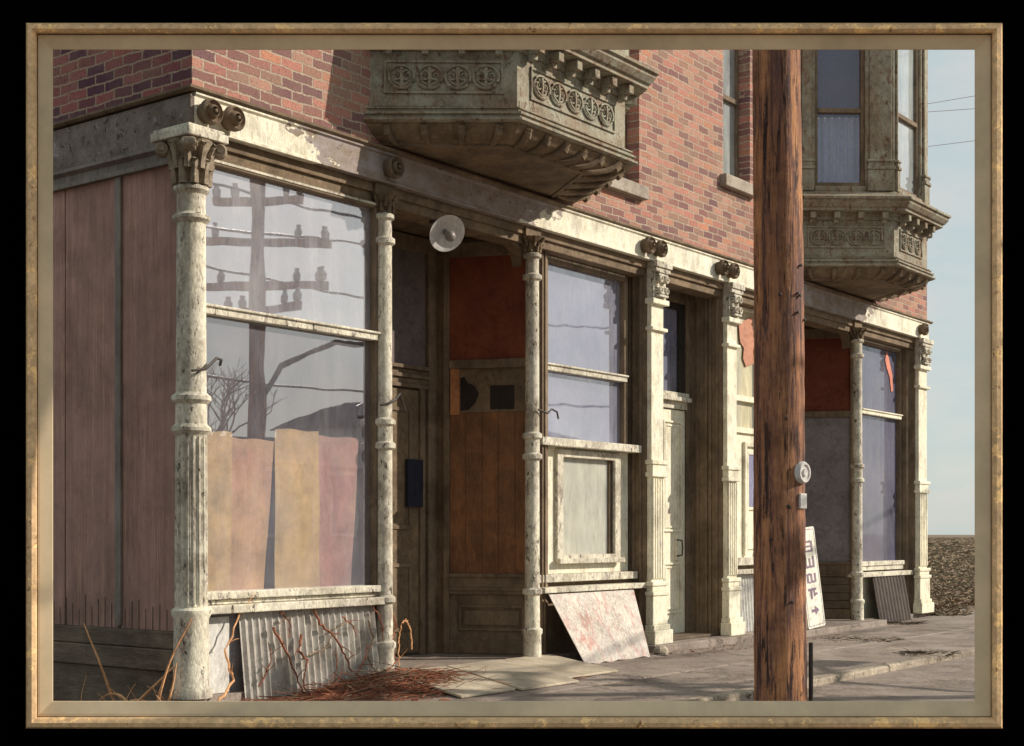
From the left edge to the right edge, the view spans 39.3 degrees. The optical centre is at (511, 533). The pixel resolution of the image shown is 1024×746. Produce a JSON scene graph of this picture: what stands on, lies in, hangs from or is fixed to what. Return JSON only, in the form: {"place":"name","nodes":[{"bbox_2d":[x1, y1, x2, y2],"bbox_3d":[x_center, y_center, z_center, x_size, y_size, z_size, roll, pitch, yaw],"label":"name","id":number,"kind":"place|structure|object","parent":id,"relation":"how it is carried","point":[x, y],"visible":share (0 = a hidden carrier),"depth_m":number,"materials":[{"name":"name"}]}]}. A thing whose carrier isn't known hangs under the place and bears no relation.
{"place":"outdoors","nodes":[
{"label":"outdoors","id":0,"kind":"place"},
{"bbox_2d":[53,697,79,700],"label":"dirt lot","id":1,"kind":"structure","parent":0,"point":[59,699],"depth_m":11.76,"materials":[{"name":"brown soil"}]},
{"bbox_2d":[81,618,191,700],"bbox_3d":[-2.895,1.033,10.993,0.629,0.800,0.820,0,0,-33],"label":"dry weed","id":2,"kind":"object","parent":1,"relation":"on","point":[159,696],"visible":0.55,"depth_m":10.91,"materials":[{"name":"orange plant"}]},
{"bbox_2d":[0,0,1023,745],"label":"black wall","id":3,"kind":"structure","parent":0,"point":[16,16],"depth_m":8.64,"materials":[{"name":"black"}]},
{"bbox_2d":[26,23,1002,728],"bbox_3d":[0.014,-0.953,8.567,5.878,4.250,0.146,0,0,0],"label":"picture frame","id":4,"kind":"object","parent":3,"relation":"attached to","point":[44,41],"visible":1,"depth_m":8.56,"materials":[{"name":"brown wood"}]},
{"bbox_2d":[363,607,974,700],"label":"sidewalk","id":5,"kind":"structure","parent":0,"point":[679,675],"depth_m":14.62,"materials":[{"name":"concrete"}]},
{"bbox_2d":[217,593,255,700],"bbox_3d":[-2.181,0.889,11.180,0.091,0.836,0.566,0,0,20],"label":"vine","id":6,"kind":"object","parent":5,"relation":"on","point":[232,675],"visible":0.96,"depth_m":11.16,"materials":[{"name":"orange plant"}]},
{"bbox_2d":[238,605,379,700],"bbox_3d":[-1.663,0.980,11.994,0.117,0.754,1.580,0,0,37],"label":"corrugated sheet","id":7,"kind":"object","parent":5,"relation":"on","point":[258,638],"visible":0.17,"depth_m":11.90,"materials":[{"name":"grey metal"}]},
{"bbox_2d":[258,646,281,686],"bbox_3d":[-1.952,1.054,11.435,0.117,0.324,0.242,0,0,37],"label":"vine","id":8,"kind":"object","parent":7,"relation":"attached to","point":[262,680],"visible":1,"depth_m":11.47,"materials":[{"name":"brown plant"}]},
{"bbox_2d":[279,611,292,637],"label":"vine","id":9,"kind":"object","parent":7,"relation":"attached to","point":[284,616],"visible":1,"depth_m":11.71,"materials":[{"name":"brown plant"}]},
{"bbox_2d":[272,627,303,691],"bbox_3d":[-1.801,1.034,11.643,0.300,0.573,0.108,0,0,-37],"label":"vine","id":10,"kind":"object","parent":7,"relation":"attached to","point":[282,645],"visible":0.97,"depth_m":11.66,"materials":[{"name":"brown plant"}]},
{"bbox_2d":[294,634,312,691],"bbox_3d":[-1.726,1.077,11.786,0.091,0.509,0.226,0,0,43],"label":"vine","id":11,"kind":"object","parent":7,"relation":"attached to","point":[302,654],"visible":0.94,"depth_m":11.79,"materials":[{"name":"brown plant"}]},
{"bbox_2d":[308,622,347,655],"bbox_3d":[-1.525,0.878,12.063,0.059,0.262,0.508,0,0,35],"label":"vine","id":12,"kind":"object","parent":7,"relation":"attached to","point":[310,654],"visible":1,"depth_m":12.06,"materials":[{"name":"brown plant"}]},
{"bbox_2d":[313,609,357,674],"bbox_3d":[-1.482,0.915,12.134,0.038,0.677,0.549,0,0,45],"label":"vine","id":13,"kind":"object","parent":7,"relation":"attached to","point":[324,628],"visible":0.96,"depth_m":12.13,"materials":[{"name":"brown plant"}]},
{"bbox_2d":[328,649,347,683],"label":"vine","id":14,"kind":"object","parent":7,"relation":"attached to","point":[336,668],"visible":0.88,"depth_m":12.09,"materials":[{"name":"brown plant"}]},
{"bbox_2d":[342,616,363,636],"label":"vine","id":15,"kind":"object","parent":7,"relation":"attached to","point":[352,624],"visible":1,"depth_m":12.30,"materials":[{"name":"brown plant"}]},
{"bbox_2d":[357,640,378,673],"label":"vine","id":16,"kind":"object","parent":7,"relation":"attached to","point":[362,664],"visible":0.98,"depth_m":12.39,"materials":[{"name":"brown plant"}]},
{"bbox_2d":[367,620,381,672],"bbox_3d":[-1.228,1.030,12.414,0.108,0.567,0.217,0,0,23],"label":"vine","id":17,"kind":"object","parent":7,"relation":"attached to","point":[370,629],"visible":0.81,"depth_m":12.47,"materials":[{"name":"brown plant"}]},
{"bbox_2d":[372,606,386,641],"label":"vine","id":18,"kind":"object","parent":7,"relation":"attached to","point":[383,628],"visible":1,"depth_m":12.59,"materials":[{"name":"brown plant"}]},
{"bbox_2d":[388,614,397,668],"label":"vine","id":19,"kind":"object","parent":7,"relation":"attached to","point":[395,627],"visible":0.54,"depth_m":12.71,"materials":[{"name":"brown plant"}]},
{"bbox_2d":[283,660,498,700],"bbox_3d":[-0.902,1.283,12.149,1.275,0.399,3.317,0,0,37],"label":"dead stem heap","id":20,"kind":"object","parent":5,"relation":"on","point":[404,676],"visible":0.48,"depth_m":12.01,"materials":[{"name":"brown plant"}]},
{"bbox_2d":[398,619,412,668],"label":"vine","id":21,"kind":"object","parent":5,"relation":"on","point":[399,640],"visible":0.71,"depth_m":12.81,"materials":[{"name":"orange plant"}]},
{"bbox_2d":[240,662,595,700],"bbox_3d":[-0.985,1.323,11.962,1.674,0.456,4.406,0,0,37],"label":"dead vine heap","id":22,"kind":"object","parent":5,"relation":"on","point":[320,695],"visible":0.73,"depth_m":11.81,"materials":[{"name":"brown plant"}]},
{"bbox_2d":[270,668,534,700],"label":"dead leaves","id":23,"kind":"object","parent":22,"relation":"on","point":[386,685],"visible":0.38,"depth_m":11.94,"materials":[{"name":"brown plant"}]},
{"bbox_2d":[422,654,617,697],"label":"paving slabs","id":24,"kind":"structure","parent":5,"relation":"on","point":[546,670],"depth_m":13.09,"materials":[{"name":"grey concrete"}]},
{"bbox_2d":[549,590,649,663],"bbox_3d":[1.017,0.978,15.233,0.392,0.716,1.620,0,0,37],"label":"leaning board","id":25,"kind":"object","parent":5,"relation":"on","point":[603,626],"visible":0.93,"depth_m":15.16,"materials":[{"name":"white wood"}]},
{"bbox_2d":[652,646,668,653],"bbox_3d":[1.651,1.290,15.901,0.193,0.099,0.188,0,0,37],"label":"stone","id":26,"kind":"object","parent":5,"relation":"on","point":[658,649],"visible":0.82,"depth_m":15.84,"materials":[{"name":"beige stone"}]},
{"bbox_2d":[660,651,668,655],"bbox_3d":[1.671,1.310,15.727,0.096,0.050,0.095,0,0,37],"label":"stone","id":27,"kind":"object","parent":5,"relation":"on","point":[664,653],"visible":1,"depth_m":15.70,"materials":[{"name":"beige stone"}]},
{"bbox_2d":[647,634,753,652],"bbox_3d":[2.206,1.340,16.985,0.300,0.180,2.250,0,0,37],"label":"doorstep","id":28,"kind":"object","parent":5,"relation":"on","point":[676,645],"visible":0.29,"depth_m":16.95,"materials":[{"name":"concrete"}]},
{"bbox_2d":[669,634,849,654],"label":"leaf litter","id":29,"kind":"object","parent":5,"relation":"on","point":[750,644],"visible":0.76,"depth_m":16.74,"materials":[{"name":"brown plant"}]},
{"bbox_2d":[807,619,886,636],"bbox_3d":[4.405,1.340,19.710,0.470,0.180,3.250,0,0,37],"label":"doorstep","id":30,"kind":"object","parent":5,"relation":"on","point":[834,627],"visible":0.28,"depth_m":19.82,"materials":[{"name":"concrete"}]},
{"bbox_2d":[806,526,824,628],"bbox_3d":[3.908,0.576,18.973,0.526,1.360,0.455,0,0,4],"label":"leaning sign","id":31,"kind":"object","parent":30,"relation":"on","point":[815,610],"visible":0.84,"depth_m":19.00,"materials":[{"name":"white wood"}]},
{"bbox_2d":[821,635,905,642],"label":"weed tuft","id":32,"kind":"object","parent":5,"relation":"on","point":[875,638],"visible":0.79,"depth_m":18.09,"materials":[{"name":"brown plant"}]},
{"bbox_2d":[872,575,911,621],"bbox_3d":[5.785,0.980,21.838,0.224,0.710,1.349,0,0,37],"label":"corrugated sheet","id":33,"kind":"object","parent":5,"relation":"on","point":[891,598],"visible":0.88,"depth_m":21.81,"materials":[{"name":"grey metal"}]},
{"bbox_2d":[887,620,927,624],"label":"weed tuft","id":34,"kind":"object","parent":5,"relation":"on","point":[903,623],"visible":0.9,"depth_m":21.27,"materials":[{"name":"brown plant"}]},
{"bbox_2d":[893,648,958,659],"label":"weed tuft","id":35,"kind":"object","parent":5,"relation":"on","point":[911,652],"visible":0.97,"depth_m":15.94,"materials":[{"name":"brown plant"}]},
{"bbox_2d":[742,655,974,700],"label":"street","id":36,"kind":"structure","parent":0,"point":[951,680],"depth_m":13.08,"materials":[{"name":"grey asphalt"}]},
{"bbox_2d":[752,50,812,700],"bbox_3d":[2.067,-2.960,10.994,0.439,9.500,0.412,0,0,37],"label":"utility pole","id":37,"kind":"object","parent":36,"relation":"on","point":[781,470],"visible":0.88,"depth_m":10.83,"materials":[{"name":"brown wood"}]},
{"bbox_2d":[926,535,974,615],"bbox_3d":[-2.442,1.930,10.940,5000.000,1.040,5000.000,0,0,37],"label":"ground","id":38,"kind":"structure","parent":0,"point":[950,536],"depth_m":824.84,"materials":[{"name":"brown plant"}]},
{"bbox_2d":[53,50,950,700],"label":"storefront building","id":39,"kind":"structure","parent":38,"relation":"on","point":[257,222],"depth_m":14.71,"materials":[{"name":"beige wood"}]},
{"bbox_2d":[191,357,222,371],"bbox_3d":[-2.309,-1.290,10.980,0.089,0.140,0.436,0,0,18],"label":"wire","id":40,"kind":"object","parent":39,"relation":"attached to","point":[214,360],"visible":1,"depth_m":10.92,"materials":[{"name":"metal"}]},
{"bbox_2d":[207,431,231,591],"bbox_3d":[-2.343,-0.183,11.278,0.020,1.266,0.381,0,0,39],"label":"paper sheet","id":41,"kind":"object","parent":39,"relation":"attached to","point":[219,473],"visible":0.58,"depth_m":11.32,"materials":[{"name":"beige paper"}]},
{"bbox_2d":[231,437,273,589],"bbox_3d":[-2.110,-0.163,11.616,0.022,1.226,0.500,0,0,36],"label":"paper sheet","id":42,"kind":"object","parent":39,"relation":"attached to","point":[252,460],"visible":1,"depth_m":11.61,"materials":[{"name":"pink paper"}]},
{"bbox_2d":[206,159,380,584],"bbox_3d":[-1.814,-1.237,11.876,0.135,3.375,2.050,0,0,37],"label":"window","id":43,"kind":"structure","parent":39,"relation":"in","point":[281,251],"depth_m":11.96,"materials":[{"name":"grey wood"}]},
{"bbox_2d":[274,429,319,588],"bbox_3d":[-1.795,-0.213,12.005,0.024,1.326,0.520,0,0,37],"label":"paper sheet","id":44,"kind":"object","parent":39,"relation":"on","point":[297,522],"visible":1,"depth_m":11.99,"materials":[{"name":"beige paper"}]},
{"bbox_2d":[319,435,358,586],"bbox_3d":[-1.503,-0.198,12.418,0.019,1.296,0.510,0,0,39],"label":"paper sheet","id":45,"kind":"object","parent":39,"relation":"attached to","point":[338,460],"visible":1,"depth_m":12.40,"materials":[{"name":"pink paper"}]},
{"bbox_2d":[380,393,406,411],"bbox_3d":[-1.028,-1.181,12.750,0.082,0.158,0.442,0,0,26],"label":"wire","id":46,"kind":"object","parent":39,"relation":"attached to","point":[395,399],"visible":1,"depth_m":12.72,"materials":[{"name":"metal"}]},
{"bbox_2d":[392,388,422,654],"bbox_3d":[-1.247,-0.130,14.542,0.090,2.720,0.970,0,0,37],"label":"door","id":47,"kind":"structure","parent":39,"relation":"in","point":[407,471],"depth_m":14.75,"materials":[{"name":"brown wood"}]},
{"bbox_2d":[429,215,464,251],"bbox_3d":[-0.645,-2.770,13.240,0.356,0.307,0.306,0,0,24],"label":"porch lamp","id":48,"kind":"object","parent":39,"relation":"hanging from","point":[447,233],"visible":1,"depth_m":13.24,"materials":[{"name":"white metal"}]},
{"bbox_2d":[363,50,658,202],"bbox_3d":[0.260,-5.711,13.493,1.382,4.579,3.803,0,0,37],"label":"bay window","id":49,"kind":"structure","parent":39,"relation":"in","point":[550,124],"depth_m":12.80,"materials":[{"name":"beige paint"}]},
{"bbox_2d":[538,408,558,418],"bbox_3d":[0.390,-1.231,14.583,0.063,0.096,0.433,0,0,30],"label":"wire","id":50,"kind":"object","parent":39,"relation":"attached to","point":[549,411],"visible":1,"depth_m":14.54,"materials":[{"name":"metal"}]},
{"bbox_2d":[548,255,628,443],"bbox_3d":[0.733,-1.967,15.610,0.225,1.915,1.720,0,0,37],"label":"window","id":51,"kind":"structure","parent":39,"relation":"in","point":[588,376],"depth_m":15.84,"materials":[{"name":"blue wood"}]},
{"bbox_2d":[603,111,648,200],"bbox_3d":[1.113,-4.895,15.793,0.350,2.310,0.950,0,0,37],"label":"window","id":52,"kind":"structure","parent":39,"relation":"in","point":[624,186],"depth_m":15.82,"materials":[{"name":"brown wood"}]},
{"bbox_2d":[663,408,684,632],"bbox_3d":[1.824,-0.150,17.367,0.171,2.760,1.180,0,0,37],"label":"door","id":53,"kind":"structure","parent":39,"relation":"in","point":[673,420],"depth_m":17.66,"materials":[{"name":"beige paint"}]},
{"bbox_2d":[720,50,752,198],"bbox_3d":[2.733,-5.455,17.941,0.350,2.390,0.850,0,0,37],"label":"window","id":54,"kind":"structure","parent":39,"relation":"in","point":[730,179],"depth_m":18.12,"materials":[{"name":"brown wood"}]},
{"bbox_2d":[737,306,753,428],"bbox_3d":[2.951,-2.148,18.572,0.198,1.555,1.080,0,0,37],"label":"window","id":55,"kind":"structure","parent":39,"relation":"in","point":[745,375],"depth_m":18.62,"materials":[{"name":"white paint"}]},
{"bbox_2d":[800,50,950,301],"bbox_3d":[5.183,-5.711,20.021,1.383,4.579,3.250,0,0,37],"label":"bay window","id":56,"kind":"structure","parent":39,"relation":"in","point":[869,219],"depth_m":19.33,"materials":[{"name":"beige paint"}]},
{"bbox_2d":[862,339,902,560],"bbox_3d":[5.617,-1.257,22.084,0.225,3.335,1.600,0,0,37],"label":"window","id":57,"kind":"structure","parent":39,"relation":"in","point":[882,415],"depth_m":22.23,"materials":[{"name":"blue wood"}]},
{"bbox_2d":[676,647,974,700],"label":"kerb","id":58,"kind":"structure","parent":38,"relation":"on","point":[748,693],"depth_m":13.91,"materials":[{"name":"concrete"}]},
{"bbox_2d":[927,50,974,534],"label":"sky","id":59,"kind":"structure","parent":0,"point":[951,73],"materials":[{"name":"blue"}]}
]}

